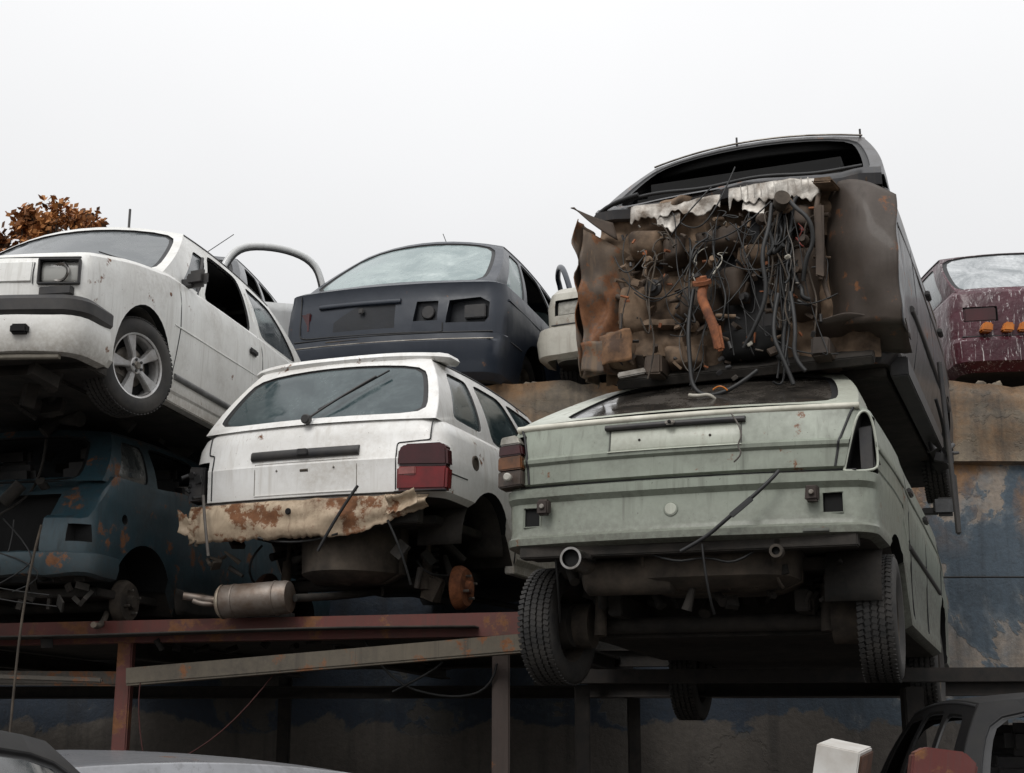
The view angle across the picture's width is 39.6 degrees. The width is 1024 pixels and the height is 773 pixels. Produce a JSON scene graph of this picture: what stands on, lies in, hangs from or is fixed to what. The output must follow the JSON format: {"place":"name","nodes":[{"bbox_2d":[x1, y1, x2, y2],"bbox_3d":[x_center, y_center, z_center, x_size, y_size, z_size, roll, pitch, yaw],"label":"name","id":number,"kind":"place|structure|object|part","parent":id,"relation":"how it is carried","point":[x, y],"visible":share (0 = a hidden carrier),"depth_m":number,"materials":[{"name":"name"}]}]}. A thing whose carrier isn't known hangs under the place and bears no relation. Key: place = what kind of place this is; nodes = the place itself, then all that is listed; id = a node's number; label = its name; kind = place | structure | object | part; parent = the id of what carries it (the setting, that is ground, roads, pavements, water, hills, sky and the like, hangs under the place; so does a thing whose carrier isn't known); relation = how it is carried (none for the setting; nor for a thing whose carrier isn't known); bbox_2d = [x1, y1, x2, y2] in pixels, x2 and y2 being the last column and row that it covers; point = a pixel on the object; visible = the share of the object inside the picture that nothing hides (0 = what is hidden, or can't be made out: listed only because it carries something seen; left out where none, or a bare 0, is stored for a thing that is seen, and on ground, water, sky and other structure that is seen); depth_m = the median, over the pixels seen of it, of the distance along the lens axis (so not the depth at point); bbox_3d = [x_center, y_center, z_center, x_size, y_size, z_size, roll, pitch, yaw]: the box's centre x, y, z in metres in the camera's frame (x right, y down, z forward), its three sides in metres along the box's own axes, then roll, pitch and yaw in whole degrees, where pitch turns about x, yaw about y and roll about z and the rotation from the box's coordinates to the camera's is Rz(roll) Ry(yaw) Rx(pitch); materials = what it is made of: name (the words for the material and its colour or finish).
{"place":"outdoors","nodes":[
{"label":"outdoors","id":0,"kind":"place"},
{"bbox_2d":[0,0,1023,303],"label":"sky","id":1,"kind":"structure","parent":0,"point":[341,134],"materials":[{"name":"white"}]},
{"label":"terrace ground","id":2,"kind":"structure","parent":0,"visible":0},
{"bbox_2d":[0,226,13,249],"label":"autumn tree","id":3,"kind":"object","parent":2,"relation":"on","point":[5,241],"visible":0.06,"depth_m":29.55,"materials":[{"name":"brown plant"}]},
{"bbox_2d":[0,194,108,251],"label":"autumn tree","id":4,"kind":"object","parent":2,"relation":"on","point":[29,223],"visible":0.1,"depth_m":29.08,"materials":[{"name":"brown plant"}]},
{"bbox_2d":[214,256,276,302],"bbox_3d":[-2.993,-0.213,14.454,1.661,1.432,4.029,-1,-14,6],"label":"dark car wreck","id":5,"kind":"object","parent":2,"relation":"on","point":[239,269],"visible":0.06,"depth_m":13.67,"materials":[{"name":"grey paint"}]},
{"bbox_2d":[288,234,571,385],"bbox_3d":[-0.126,-0.200,13.978,2.419,1.926,5.019,-3,-14,17],"label":"navy hatchback car","id":6,"kind":"object","parent":2,"relation":"on","point":[479,311],"visible":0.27,"depth_m":11.84,"materials":[{"name":"paint"}]},
{"bbox_2d":[222,242,324,335],"bbox_3d":[-2.116,-0.617,12.472,1.053,1.330,0.106,3,-11,-28],"label":"car door","id":7,"kind":"object","parent":6,"relation":"attached to","point":[281,312],"visible":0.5,"depth_m":12.52,"materials":[{"name":"silver metal"}]},
{"bbox_3d":[-2.112,-0.974,12.538,1.051,0.605,0.083,7,-16,-27],"label":"window frame","id":8,"kind":"part","parent":7,"relation":"part of","materials":[{"name":"silver metal"}]},
{"bbox_3d":[0.489,-0.487,12.795,0.186,1.351,1.200,1,-14,-1],"label":"open door","id":9,"kind":"part","parent":6,"relation":"part of","materials":[{"name":"grey metal"}]},
{"bbox_2d":[538,287,616,385],"bbox_3d":[1.817,-0.318,13.477,2.023,1.647,4.678,-4,-15,17],"label":"beige car wreck","id":10,"kind":"object","parent":2,"relation":"on","point":[558,339],"visible":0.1,"depth_m":11.64,"materials":[{"name":"paint"}]},
{"bbox_2d":[921,252,1023,386],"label":"maroon car","id":11,"kind":"object","parent":2,"relation":"on","point":[977,303],"visible":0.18,"depth_m":12.29,"materials":[{"name":"paint"}]},
{"label":"ground","id":12,"kind":"structure","parent":0,"visible":0},
{"bbox_2d":[0,730,79,772],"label":"black car wreck","id":13,"kind":"object","parent":12,"relation":"on","point":[20,753],"visible":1,"depth_m":3.65,"materials":[{"name":"paint"}]},
{"bbox_2d":[56,750,347,772],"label":"parked silver car","id":14,"kind":"object","parent":12,"relation":"on","point":[102,761],"visible":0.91,"depth_m":4.46,"materials":[{"name":"paint"}]},
{"bbox_2d":[0,525,1023,772],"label":"steel rack","id":15,"kind":"object","parent":12,"relation":"on","point":[120,663],"visible":0.91,"depth_m":8.05,"materials":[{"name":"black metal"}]},
{"bbox_2d":[0,430,329,628],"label":"blue car wreck","id":16,"kind":"object","parent":15,"relation":"on","point":[113,544],"visible":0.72,"depth_m":8.50,"materials":[{"name":"teal paint"}]},
{"bbox_2d":[0,209,300,472],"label":"white hatchback car","id":17,"kind":"object","parent":16,"relation":"on","point":[176,343],"visible":0.68,"depth_m":8.22,"materials":[{"name":"paint"}]},
{"bbox_2d":[178,352,554,618],"bbox_3d":[-0.511,0.885,9.491,1.665,1.575,3.761,-5,-15,20],"label":"white hatchback car","id":18,"kind":"object","parent":15,"relation":"on","point":[351,477],"visible":0.92,"depth_m":8.04,"materials":[{"name":"paint"}]},
{"bbox_2d":[498,373,953,719],"bbox_3d":[1.515,1.001,8.129,1.926,1.677,4.260,-5,-16,20],"label":"green hatchback car","id":19,"kind":"object","parent":15,"relation":"on","point":[794,530],"visible":0.96,"depth_m":6.55,"materials":[{"name":"paint"}]},
{"bbox_2d":[571,129,961,534],"bbox_3d":[1.821,-0.033,8.796,1.831,2.379,4.264,-6,-15,20],"label":"gutted car wreck","id":20,"kind":"object","parent":19,"relation":"on","point":[788,255],"visible":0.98,"depth_m":7.29,"materials":[{"name":"grey paint"}]},
{"bbox_2d":[0,380,1023,772],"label":"retaining wall","id":21,"kind":"structure","parent":12,"relation":"on","point":[724,736],"depth_m":11.04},
{"bbox_2d":[523,381,1002,385],"bbox_3d":[1.468,0.025,11.860,15.061,0.139,0.461,0,-14,0],"label":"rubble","id":22,"kind":"object","parent":21,"relation":"on","point":[995,383],"visible":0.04,"depth_m":11.77,"materials":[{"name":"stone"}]},
{"bbox_2d":[943,576,1023,577],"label":"wall cable","id":23,"kind":"object","parent":21,"relation":"attached to","point":[983,576],"depth_m":11.16,"materials":[{"name":"black metal"}]},
{"bbox_2d":[813,738,872,772],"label":"metal cabinet","id":24,"kind":"object","parent":12,"relation":"on","point":[832,755],"visible":1,"depth_m":4.10,"materials":[{"name":"white metal"}]},
{"bbox_2d":[907,747,977,772],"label":"red car panel","id":25,"kind":"object","parent":12,"relation":"on","point":[928,760],"visible":1,"depth_m":4.16,"materials":[{"name":"paint"}]},
{"bbox_2d":[881,692,1023,772],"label":"black car wreck","id":26,"kind":"object","parent":12,"relation":"on","point":[987,741],"visible":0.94,"depth_m":5.59,"materials":[{"name":"paint"}]}
]}

